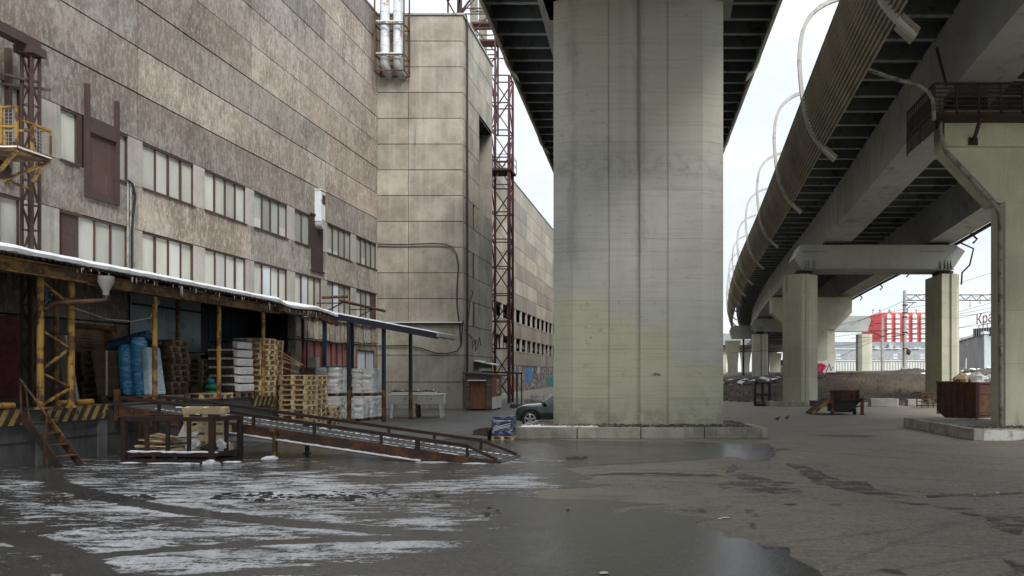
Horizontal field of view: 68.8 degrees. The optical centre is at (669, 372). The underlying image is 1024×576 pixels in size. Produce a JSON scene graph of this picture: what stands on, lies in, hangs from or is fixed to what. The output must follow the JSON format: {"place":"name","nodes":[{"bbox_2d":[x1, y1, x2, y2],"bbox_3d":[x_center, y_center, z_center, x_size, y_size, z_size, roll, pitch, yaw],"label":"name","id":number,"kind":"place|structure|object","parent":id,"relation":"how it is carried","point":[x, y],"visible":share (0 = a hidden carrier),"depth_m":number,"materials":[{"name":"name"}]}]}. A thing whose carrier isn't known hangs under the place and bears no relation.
{"place":"outdoors","nodes":[
{"label":"outdoors","id":0,"kind":"place"},
{"bbox_2d":[229,398,534,441],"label":"damp yard","id":1,"kind":"structure","parent":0,"point":[461,422],"depth_m":30.41,"materials":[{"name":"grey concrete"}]},
{"bbox_2d":[0,242,338,409],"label":"dock canopy","id":2,"kind":"object","parent":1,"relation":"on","point":[38,264],"visible":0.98,"depth_m":17.90,"materials":[{"name":"metal"}]},
{"bbox_2d":[43,275,114,311],"bbox_3d":[-13.657,-1.829,16.794,0.330,0.942,1.485,0,0,16],"label":"rain funnel","id":3,"kind":"object","parent":2,"relation":"attached to","point":[106,283],"visible":1,"depth_m":17.18,"materials":[{"name":"metal"}]},
{"bbox_2d":[345,418,367,420],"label":"wooden pallet","id":4,"kind":"object","parent":1,"relation":"on","point":[364,419],"visible":0.57,"depth_m":31.38,"materials":[{"name":"brown wood"}]},
{"bbox_2d":[344,398,368,418],"bbox_3d":[-13.570,1.545,31.426,0.833,0.867,0.748,0,0,0],"label":"sack load","id":5,"kind":"object","parent":4,"relation":"on","point":[359,408],"visible":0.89,"depth_m":31.09},
{"bbox_2d":[368,416,381,419],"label":"wooden pallet","id":6,"kind":"object","parent":1,"relation":"on","point":[373,418],"visible":0.32,"depth_m":32.49,"materials":[{"name":"brown wood"}]},
{"bbox_2d":[352,395,381,416],"bbox_3d":[-13.549,1.510,32.576,1.007,0.936,1.348,0,0,0],"label":"sack load","id":7,"kind":"object","parent":6,"relation":"on","point":[375,405],"visible":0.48,"depth_m":32.14},
{"bbox_2d":[352,392,381,395],"bbox_3d":[-13.585,0.966,32.575,0.911,0.129,1.225,0,0,0],"label":"wooden pallet","id":8,"kind":"object","parent":7,"relation":"on","point":[365,394],"visible":0.87,"depth_m":32.10,"materials":[{"name":"brown wood"}]},
{"bbox_2d":[351,368,381,392],"bbox_3d":[-13.586,0.365,32.571,1.041,1.086,1.359,0,0,0],"label":"sack load","id":9,"kind":"object","parent":8,"relation":"on","point":[366,380],"visible":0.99,"depth_m":31.96},
{"bbox_2d":[322,311,455,421],"bbox_3d":[-13.200,-0.468,31.703,7.000,5.136,2.406,0,0,0],"label":"steel canopy","id":10,"kind":"object","parent":1,"relation":"on","point":[350,320],"visible":0.66,"depth_m":30.83,"materials":[{"name":"black metal"}]},
{"bbox_2d":[388,389,445,417],"bbox_3d":[-11.763,1.449,33.840,2.445,1.310,1.200,0,0,-13],"label":"trough table","id":11,"kind":"object","parent":1,"relation":"on","point":[419,397],"visible":0.91,"depth_m":33.46,"materials":[{"name":"grey concrete"}]},
{"bbox_2d":[376,13,493,408],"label":"stair tower","id":12,"kind":"structure","parent":1,"relation":"on","point":[434,191],"depth_m":41.60,"materials":[{"name":"concrete"}]},
{"bbox_2d":[374,0,409,79],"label":"ventilation duct","id":13,"kind":"object","parent":12,"relation":"attached to","point":[397,55],"visible":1,"depth_m":40.73,"materials":[{"name":"metal"}]},
{"bbox_2d":[462,372,503,410],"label":"wooden shed","id":14,"kind":"structure","parent":1,"relation":"on","point":[483,391],"depth_m":39.90,"materials":[{"name":"brown wood"}]},
{"bbox_2d":[470,382,484,408],"bbox_3d":[-10.575,1.270,39.895,0.810,1.460,0.050,0,0,0],"label":"door","id":15,"kind":"structure","parent":14,"relation":"in","point":[477,389],"depth_m":39.87,"materials":[{"name":"brown wood"}]},
{"bbox_2d":[474,360,522,403],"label":"pipe gallows","id":16,"kind":"object","parent":1,"relation":"on","point":[480,364],"visible":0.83,"depth_m":45.46,"materials":[{"name":"metal"}]},
{"bbox_2d":[492,75,516,402],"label":"lattice mast","id":17,"kind":"object","parent":1,"relation":"on","point":[509,172],"visible":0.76,"depth_m":50.33,"materials":[{"name":"metal"}]},
{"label":"wooden pallet","id":18,"kind":"object","parent":1,"relation":"on","visible":0},
{"bbox_2d":[318,396,346,418],"bbox_3d":[-14.500,1.495,31.018,1.110,0.966,1.043,0,0,0],"label":"sack load","id":19,"kind":"object","parent":18,"relation":"on","point":[336,401],"visible":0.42,"depth_m":30.59},
{"bbox_2d":[318,393,346,395],"bbox_3d":[-14.510,0.935,31.050,0.960,0.129,0.882,0,0,0],"label":"wooden pallet","id":20,"kind":"object","parent":19,"relation":"on","point":[337,394],"visible":0.55,"depth_m":30.99,"materials":[{"name":"brown wood"}]},
{"bbox_2d":[315,365,346,392],"bbox_3d":[-14.508,0.287,31.052,1.086,1.183,1.002,0,0,0],"label":"sack load","id":21,"kind":"object","parent":20,"relation":"on","point":[337,378],"visible":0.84,"depth_m":30.61},
{"bbox_2d":[0,438,822,575],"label":"wet asphalt","id":22,"kind":"structure","parent":0,"point":[183,524],"depth_m":10.20,"materials":[{"name":"grey asphalt"}]},
{"bbox_2d":[19,378,83,467],"bbox_3d":[-13.765,1.138,16.120,1.000,2.019,0.590,0,0,0],"label":"steel stair","id":23,"kind":"object","parent":22,"relation":"on","point":[44,446],"visible":0.97,"depth_m":15.85,"materials":[{"name":"brown metal"}]},
{"bbox_2d":[0,395,272,470],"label":"loading dock","id":24,"kind":"object","parent":22,"relation":"on","point":[89,428],"visible":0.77,"depth_m":17.50,"materials":[{"name":"concrete"}]},
{"bbox_2d":[0,20,50,404],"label":"elevator mast","id":25,"kind":"object","parent":24,"relation":"on","point":[28,47],"visible":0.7,"depth_m":18.20,"materials":[{"name":"brown metal"}]},
{"bbox_2d":[0,105,51,189],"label":"balcony","id":26,"kind":"structure","parent":25,"relation":"hanging from","point":[16,152],"depth_m":17.06,"materials":[{"name":"yellow paint"}]},
{"bbox_2d":[59,336,78,399],"bbox_3d":[-16.336,-0.090,19.663,0.828,1.820,0.133,0,0,14],"label":"leaning panel","id":27,"kind":"object","parent":24,"relation":"on","point":[63,358],"visible":0.29,"depth_m":19.64,"materials":[{"name":"metal"}]},
{"bbox_2d":[101,395,143,401],"bbox_3d":[-15.330,0.734,20.600,1.000,0.172,0.850,0,0,-3],"label":"wooden pallet","id":28,"kind":"object","parent":24,"relation":"on","point":[104,398],"visible":0.41,"depth_m":20.19,"materials":[{"name":"brown wood"}]},
{"bbox_2d":[91,350,122,394],"bbox_3d":[-15.759,0.011,20.573,0.768,1.250,0.760,0,0,-3],"label":"cardboard bale","id":29,"kind":"object","parent":28,"relation":"on","point":[110,379],"visible":0.69,"depth_m":20.23},
{"bbox_2d":[107,330,151,350],"bbox_3d":[-15.357,-0.907,20.631,1.115,0.616,0.360,0,0,-8],"label":"film bundle","id":30,"kind":"object","parent":29,"relation":"on","point":[113,345],"visible":0.66,"depth_m":20.48,"materials":[{"name":"blue plastic"}]},
{"bbox_2d":[118,344,134,394],"bbox_3d":[-15.199,-0.073,20.300,0.439,1.420,0.381,0,0,0],"label":"film roll","id":31,"kind":"object","parent":28,"relation":"on","point":[124,362],"visible":0.81,"depth_m":20.14,"materials":[{"name":"blue plastic"}]},
{"bbox_2d":[127,395,183,401],"bbox_3d":[-14.530,0.734,20.500,1.000,0.172,0.850,0,0,0],"label":"wooden pallet","id":32,"kind":"object","parent":24,"relation":"on","point":[150,397],"visible":0.48,"depth_m":20.44,"materials":[{"name":"brown wood"}]},
{"bbox_2d":[130,337,146,394],"bbox_3d":[-14.886,-0.173,20.360,0.461,1.620,0.405,0,0,0],"label":"film roll","id":33,"kind":"object","parent":32,"relation":"on","point":[137,344],"visible":0.8,"depth_m":20.19,"materials":[{"name":"blue plastic"}]},
{"bbox_2d":[141,347,165,394],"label":"wrapped boards","id":34,"kind":"object","parent":32,"relation":"on","point":[147,366],"visible":0.77,"depth_m":20.25,"materials":[{"name":"white plastic"}]},
{"bbox_2d":[185,393,232,398],"bbox_3d":[-14.550,0.734,22.900,1.000,0.172,0.850,0,0,0],"label":"wooden pallet","id":35,"kind":"object","parent":24,"relation":"on","point":[208,395],"visible":0.89,"depth_m":22.58,"materials":[{"name":"brown wood"}]},
{"bbox_2d":[222,391,253,396],"bbox_3d":[-14.720,0.734,24.350,1.000,0.172,0.850,0,0,0],"label":"wooden pallet","id":36,"kind":"object","parent":24,"relation":"on","point":[246,394],"visible":0.52,"depth_m":24.29,"materials":[{"name":"brown wood"}]},
{"bbox_2d":[207,339,253,391],"bbox_3d":[-14.734,-0.233,24.338,1.122,1.738,0.867,0,0,0],"label":"bottle load","id":37,"kind":"object","parent":36,"relation":"on","point":[227,355],"visible":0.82,"depth_m":23.94},
{"bbox_2d":[121,414,242,462],"bbox_3d":[-11.592,1.560,17.243,2.410,1.080,0.978,0,0,7],"label":"scrap cage","id":38,"kind":"object","parent":22,"relation":"on","point":[145,454],"visible":0.96,"depth_m":16.90,"materials":[{"name":"metal"}]},
{"bbox_2d":[182,406,233,449],"bbox_3d":[-11.009,1.333,17.276,1.080,1.037,0.172,0,9,6],"label":"wooden pallet","id":39,"kind":"object","parent":38,"relation":"on","point":[204,411],"visible":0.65,"depth_m":17.18,"materials":[{"name":"brown wood"}]},
{"bbox_2d":[0,491,498,515],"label":"mud clods","id":40,"kind":"object","parent":22,"relation":"on","point":[269,494],"visible":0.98,"depth_m":12.16,"materials":[{"name":"brown soil"}]},
{"bbox_2d":[121,456,485,464],"bbox_3d":[-8.486,2.094,17.120,8.642,0.207,1.245,0,0,0],"label":"snow heap","id":41,"kind":"object","parent":22,"relation":"on","point":[210,462],"visible":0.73,"depth_m":16.66,"materials":[{"name":"white snow"}]},
{"bbox_2d":[114,389,520,462],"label":"loading ramp","id":42,"kind":"structure","parent":22,"relation":"on","point":[387,444],"depth_m":17.81,"materials":[{"name":"metal"}]},
{"bbox_2d":[491,435,514,439],"bbox_3d":[-5.220,2.040,22.850,0.680,0.120,0.561,0,0,0],"label":"wooden pallet","id":43,"kind":"object","parent":22,"relation":"on","point":[502,437],"visible":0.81,"depth_m":22.57,"materials":[{"name":"brown wood"}]},
{"bbox_2d":[492,415,515,435],"bbox_3d":[-5.225,1.670,22.832,0.650,0.600,0.575,0,0,0],"label":"wrapped cube","id":44,"kind":"object","parent":43,"relation":"on","point":[503,425],"visible":1,"depth_m":22.56,"materials":[{"name":"blue plastic"}]},
{"bbox_2d":[368,0,990,371],"label":"sky","id":45,"kind":"structure","parent":0,"point":[775,79],"materials":[{"name":"white"}]},
{"bbox_2d":[502,387,1023,575],"bbox_3d":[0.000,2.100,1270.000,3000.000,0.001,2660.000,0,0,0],"label":"yard asphalt","id":46,"kind":"structure","parent":0,"point":[855,533],"depth_m":12.79,"materials":[{"name":"grey asphalt"}]},
{"bbox_2d":[0,0,553,407],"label":"factory building","id":47,"kind":"structure","parent":46,"relation":"on","point":[226,137],"depth_m":27.11,"materials":[{"name":"grey concrete"}]},
{"bbox_2d":[0,317,17,397],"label":"door","id":48,"kind":"structure","parent":47,"relation":"in","point":[8,325],"depth_m":18.35,"materials":[{"name":"red paint"}]},
{"bbox_2d":[0,193,19,244],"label":"window","id":49,"kind":"structure","parent":47,"relation":"in","point":[9,205],"depth_m":18.55,"materials":[{"name":"grey glass"}]},
{"bbox_2d":[2,81,19,145],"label":"window","id":50,"kind":"structure","parent":47,"relation":"in","point":[16,91],"depth_m":18.69,"materials":[{"name":"grey glass"}]},
{"bbox_2d":[59,106,80,166],"bbox_3d":[-16.845,-6.593,20.296,0.190,1.515,0.652,0,0,0],"label":"window","id":51,"kind":"structure","parent":47,"relation":"in","point":[68,119],"depth_m":20.37,"materials":[{"name":"grey glass"}]},
{"bbox_2d":[59,209,81,257],"bbox_3d":[-16.825,-3.660,20.306,0.190,1.680,0.666,0,0,0],"label":"door","id":52,"kind":"structure","parent":47,"relation":"in","point":[68,220],"depth_m":20.24,"materials":[{"name":"brown metal"}]},
{"bbox_2d":[77,114,81,166],"bbox_3d":[-16.860,-6.615,20.679,0.080,1.470,0.140,0,0,0],"label":"door","id":53,"kind":"structure","parent":47,"relation":"in","point":[79,118],"depth_m":20.65,"materials":[{"name":"brown metal"}]},
{"bbox_2d":[90,133,113,198],"bbox_3d":[-16.806,-6.085,21.402,0.028,1.730,1.027,0,0,0],"label":"door","id":54,"kind":"structure","parent":47,"relation":"in","point":[101,149],"depth_m":21.43,"materials":[{"name":"brown metal"}]},
{"bbox_2d":[78,215,126,277],"bbox_3d":[-16.845,-3.703,21.530,0.190,1.595,1.902,0,0,0],"label":"window","id":55,"kind":"structure","parent":47,"relation":"in","point":[100,241],"depth_m":21.55,"materials":[{"name":"white glass"}]},
{"bbox_2d":[120,132,129,184],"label":"window","id":56,"kind":"structure","parent":47,"relation":"in","point":[123,138],"depth_m":22.43,"materials":[{"name":"grey glass"}]},
{"bbox_2d":[126,180,136,280],"bbox_3d":[-16.708,-4.374,22.517,0.126,3.148,0.365,0,0,0],"label":"cable riser","id":57,"kind":"object","parent":47,"relation":"attached to","point":[132,235],"visible":0.88,"depth_m":22.50,"materials":[{"name":"grey metal"}]},
{"bbox_2d":[143,232,192,288],"bbox_3d":[-16.845,-3.703,24.350,0.190,1.595,2.536,0,0,0],"label":"window","id":58,"kind":"structure","parent":47,"relation":"in","point":[161,255],"depth_m":24.34,"materials":[{"name":"white glass"}]},
{"bbox_2d":[142,142,195,206],"bbox_3d":[-16.845,-6.593,24.350,0.190,1.515,2.536,0,0,0],"label":"window","id":59,"kind":"structure","parent":47,"relation":"in","point":[167,175],"depth_m":24.34,"materials":[{"name":"white glass"}]},
{"bbox_2d":[205,248,244,293],"bbox_3d":[-16.845,-3.703,27.474,0.190,1.595,2.565,0,0,0],"label":"window","id":60,"kind":"structure","parent":47,"relation":"in","point":[221,269],"depth_m":27.46,"materials":[{"name":"grey glass"}]},
{"bbox_2d":[205,170,247,224],"bbox_3d":[-16.845,-6.593,27.460,0.190,1.515,2.593,0,0,0],"label":"window","id":61,"kind":"structure","parent":47,"relation":"in","point":[225,198],"depth_m":27.45,"materials":[{"name":"grey glass"}]},
{"bbox_2d":[254,261,286,300],"bbox_3d":[-16.845,-3.703,30.579,0.190,1.595,2.589,0,0,0],"label":"window","id":62,"kind":"structure","parent":47,"relation":"in","point":[269,280],"depth_m":30.57,"materials":[{"name":"grey glass"}]},
{"bbox_2d":[254,191,288,239],"bbox_3d":[-16.845,-6.593,30.579,0.190,1.515,2.589,0,0,0],"label":"window","id":63,"kind":"structure","parent":47,"relation":"in","point":[270,215],"depth_m":30.57,"materials":[{"name":"grey glass"}]},
{"bbox_2d":[294,209,310,247],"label":"window","id":64,"kind":"structure","parent":47,"relation":"in","point":[301,218],"depth_m":33.15,"materials":[{"name":"grey glass"}]},
{"bbox_2d":[295,272,320,307],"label":"window","id":65,"kind":"structure","parent":47,"relation":"in","point":[307,288],"depth_m":33.73,"materials":[{"name":"grey glass"}]},
{"bbox_2d":[297,339,321,368],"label":"window","id":66,"kind":"structure","parent":47,"relation":"in","point":[312,348],"depth_m":34.17,"materials":[{"name":"red glass"}]},
{"bbox_2d":[309,212,324,273],"bbox_3d":[-16.825,-6.125,34.514,0.190,2.710,1.293,0,0,0],"label":"door","id":67,"kind":"structure","parent":47,"relation":"in","point":[315,235],"depth_m":34.32,"materials":[{"name":"metal"}]},
{"bbox_2d":[314,189,325,228],"bbox_3d":[-16.640,-7.748,34.485,0.360,1.864,0.530,0,0,0],"label":"vent hood","id":68,"kind":"object","parent":47,"relation":"attached to","point":[320,222],"visible":1,"depth_m":34.27,"materials":[{"name":"metal"}]},
{"bbox_2d":[327,342,346,365],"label":"window","id":69,"kind":"structure","parent":47,"relation":"in","point":[336,353],"depth_m":36.69,"materials":[{"name":"red glass"}]},
{"bbox_2d":[327,281,350,314],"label":"window","id":70,"kind":"structure","parent":47,"relation":"in","point":[333,289],"depth_m":36.86,"materials":[{"name":"grey glass"}]},
{"bbox_2d":[327,223,351,261],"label":"window","id":71,"kind":"structure","parent":47,"relation":"in","point":[338,240],"depth_m":36.86,"materials":[{"name":"grey glass"}]},
{"bbox_2d":[317,295,385,316],"bbox_3d":[-16.055,-3.149,36.950,1.514,1.042,5.301,0,0,0],"label":"pipe rack","id":72,"kind":"object","parent":47,"relation":"attached to","point":[370,308],"visible":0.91,"depth_m":35.03,"materials":[{"name":"metal"}]},
{"bbox_2d":[356,289,375,319],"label":"window","id":73,"kind":"structure","parent":47,"relation":"in","point":[362,297],"depth_m":40.25,"materials":[{"name":"grey glass"}]},
{"bbox_2d":[358,350,373,367],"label":"window","id":74,"kind":"structure","parent":47,"relation":"in","point":[365,359],"depth_m":40.09,"materials":[{"name":"grey glass"}]},
{"bbox_2d":[356,236,377,270],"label":"window","id":75,"kind":"structure","parent":47,"relation":"in","point":[365,249],"depth_m":40.16,"materials":[{"name":"grey glass"}]},
{"bbox_2d":[457,0,511,134],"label":"roof mast","id":76,"kind":"object","parent":47,"relation":"on","point":[483,25],"visible":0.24,"depth_m":62.51,"materials":[{"name":"brown metal"}]},
{"bbox_2d":[515,396,552,423],"bbox_3d":[-3.965,1.397,27.720,3.830,1.355,1.860,0,0,0],"label":"parked car","id":77,"kind":"object","parent":46,"relation":"on","point":[526,413],"visible":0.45,"depth_m":26.96,"materials":[{"name":"green paint"}]},
{"bbox_2d":[515,420,767,438],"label":"pillar island","id":78,"kind":"structure","parent":46,"relation":"on","point":[726,429],"depth_m":22.91,"materials":[{"name":"concrete"}]},
{"bbox_2d":[543,0,732,424],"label":"viaduct pillar","id":79,"kind":"structure","parent":78,"relation":"on","point":[638,211],"depth_m":24.90,"materials":[{"name":"concrete"}]},
{"bbox_2d":[479,0,782,170],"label":"viaduct deck","id":80,"kind":"structure","parent":79,"relation":"on","point":[522,30],"depth_m":33.54,"materials":[{"name":"grey paint"}]},
{"bbox_2d":[725,326,767,375],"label":"flared pier","id":81,"kind":"structure","parent":46,"relation":"on","point":[739,332],"depth_m":130.00,"materials":[{"name":"concrete"}]},
{"bbox_2d":[723,334,782,373],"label":"viaduct","id":82,"kind":"object","parent":46,"relation":"on","point":[726,337],"visible":0.2,"depth_m":192.00,"materials":[{"name":"concrete"}]},
{"bbox_2d":[719,481,802,493],"bbox_3d":[1.493,2.094,13.106,1.815,0.001,1.105,0,0,45],"label":"damp patch","id":83,"kind":"object","parent":46,"relation":"on","point":[758,489],"visible":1,"depth_m":13.09,"materials":[{"name":"liquid"}]},
{"bbox_2d":[754,383,770,405],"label":"steel rack","id":84,"kind":"object","parent":46,"relation":"on","point":[762,394],"visible":0.88,"depth_m":45.26,"materials":[{"name":"black metal"}]},
{"bbox_2d":[750,319,782,376],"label":"portal pier","id":85,"kind":"structure","parent":46,"relation":"on","point":[760,327],"depth_m":100.00,"materials":[{"name":"concrete"}]},
{"bbox_2d":[769,342,782,371],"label":"flared pier","id":86,"kind":"structure","parent":46,"relation":"on","point":[774,361],"depth_m":165.00,"materials":[{"name":"concrete"}]},
{"bbox_2d":[756,400,826,405],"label":"kerb stones","id":87,"kind":"object","parent":46,"relation":"on","point":[790,403],"visible":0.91,"depth_m":44.98,"materials":[{"name":"concrete"}]},
{"bbox_2d":[769,297,851,372],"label":"hammerhead pier","id":88,"kind":"structure","parent":46,"relation":"on","point":[834,313],"depth_m":76.00,"materials":[{"name":"concrete"}]},
{"bbox_2d":[805,390,864,414],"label":"tipping ramp","id":89,"kind":"structure","parent":46,"relation":"on","point":[843,400],"depth_m":36.00,"materials":[{"name":"metal"}]},
{"bbox_2d":[785,463,909,497],"bbox_3d":[3.082,2.093,14.344,1.113,0.001,4.763,0,0,-17],"label":"damp patch","id":90,"kind":"object","parent":46,"relation":"on","point":[853,484],"visible":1,"depth_m":13.67,"materials":[{"name":"liquid"}]},
{"bbox_2d":[835,316,871,370],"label":"bridge pillar","id":91,"kind":"structure","parent":46,"relation":"on","point":[864,358],"depth_m":115.00,"materials":[{"name":"concrete"}]},
{"bbox_2d":[783,243,973,403],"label":"portal pier","id":92,"kind":"structure","parent":46,"relation":"on","point":[809,264],"depth_m":48.10,"materials":[{"name":"concrete"}]},
{"bbox_2d":[726,0,1023,352],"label":"viaduct deck","id":93,"kind":"structure","parent":92,"relation":"on","point":[847,171],"depth_m":33.45,"materials":[{"name":"grey paint"}]},
{"bbox_2d":[868,398,897,406],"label":"concrete block","id":94,"kind":"object","parent":46,"relation":"on","point":[882,402],"depth_m":44.50,"materials":[{"name":"white concrete"}]},
{"bbox_2d":[936,381,990,418],"bbox_3d":[13.343,1.170,31.752,2.840,1.580,1.993,0,0,-35],"label":"waste container","id":95,"kind":"object","parent":46,"relation":"on","point":[969,400],"visible":0.66,"depth_m":30.75,"materials":[{"name":"metal"}]},
{"bbox_2d":[723,368,990,403],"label":"embankment","id":96,"kind":"structure","parent":0,"point":[873,392],"depth_m":57.80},
{"bbox_2d":[739,332,782,375],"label":"catenary portal","id":97,"kind":"object","parent":96,"relation":"on","point":[743,348],"visible":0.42,"depth_m":117.88,"materials":[{"name":"metal"}]},
{"bbox_2d":[723,371,988,402],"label":"dry grass","id":98,"kind":"structure","parent":96,"relation":"on","point":[827,378],"depth_m":57.45,"materials":[{"name":"brown plant"}]},
{"bbox_2d":[723,367,990,404],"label":"rubble","id":99,"kind":"object","parent":96,"relation":"on","point":[776,378],"visible":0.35,"depth_m":63.84,"materials":[{"name":"stone"}]},
{"bbox_2d":[892,290,990,369],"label":"catenary portal","id":100,"kind":"object","parent":96,"relation":"on","point":[906,351],"visible":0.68,"depth_m":84.85,"materials":[{"name":"metal"}]},
{"bbox_2d":[723,273,990,357],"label":"overhead wire","id":101,"kind":"object","parent":100,"relation":"attached to","point":[902,327],"visible":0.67,"depth_m":85.99,"materials":[{"name":"black metal"}]},
{"bbox_2d":[903,417,1023,439],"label":"pillar island","id":102,"kind":"structure","parent":0,"point":[984,429],"depth_m":23.84,"materials":[{"name":"concrete"}]},
{"bbox_2d":[934,94,1023,425],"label":"hammerhead pier","id":103,"kind":"structure","parent":102,"relation":"on","point":[987,172],"depth_m":24.50,"materials":[{"name":"concrete"}]},
{"bbox_2d":[906,82,1023,155],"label":"inspection walkway","id":104,"kind":"structure","parent":103,"relation":"attached to","point":[921,125],"depth_m":23.79,"materials":[{"name":"metal"}]},
{"bbox_3d":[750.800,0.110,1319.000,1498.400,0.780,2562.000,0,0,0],"label":"far field","id":105,"kind":"structure","parent":0,"visible":0},
{"bbox_2d":[835,342,924,370],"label":"factory block","id":106,"kind":"structure","parent":105,"relation":"on","point":[892,357],"depth_m":204.94,"materials":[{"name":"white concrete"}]},
{"bbox_2d":[862,309,924,341],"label":"apartment block","id":107,"kind":"structure","parent":105,"relation":"on","point":[892,320],"depth_m":260.00,"materials":[{"name":"red concrete"}]},
{"bbox_2d":[959,331,990,368],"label":"warehouse","id":108,"kind":"structure","parent":105,"relation":"on","point":[978,349],"depth_m":147.51,"materials":[{"name":"white metal"}]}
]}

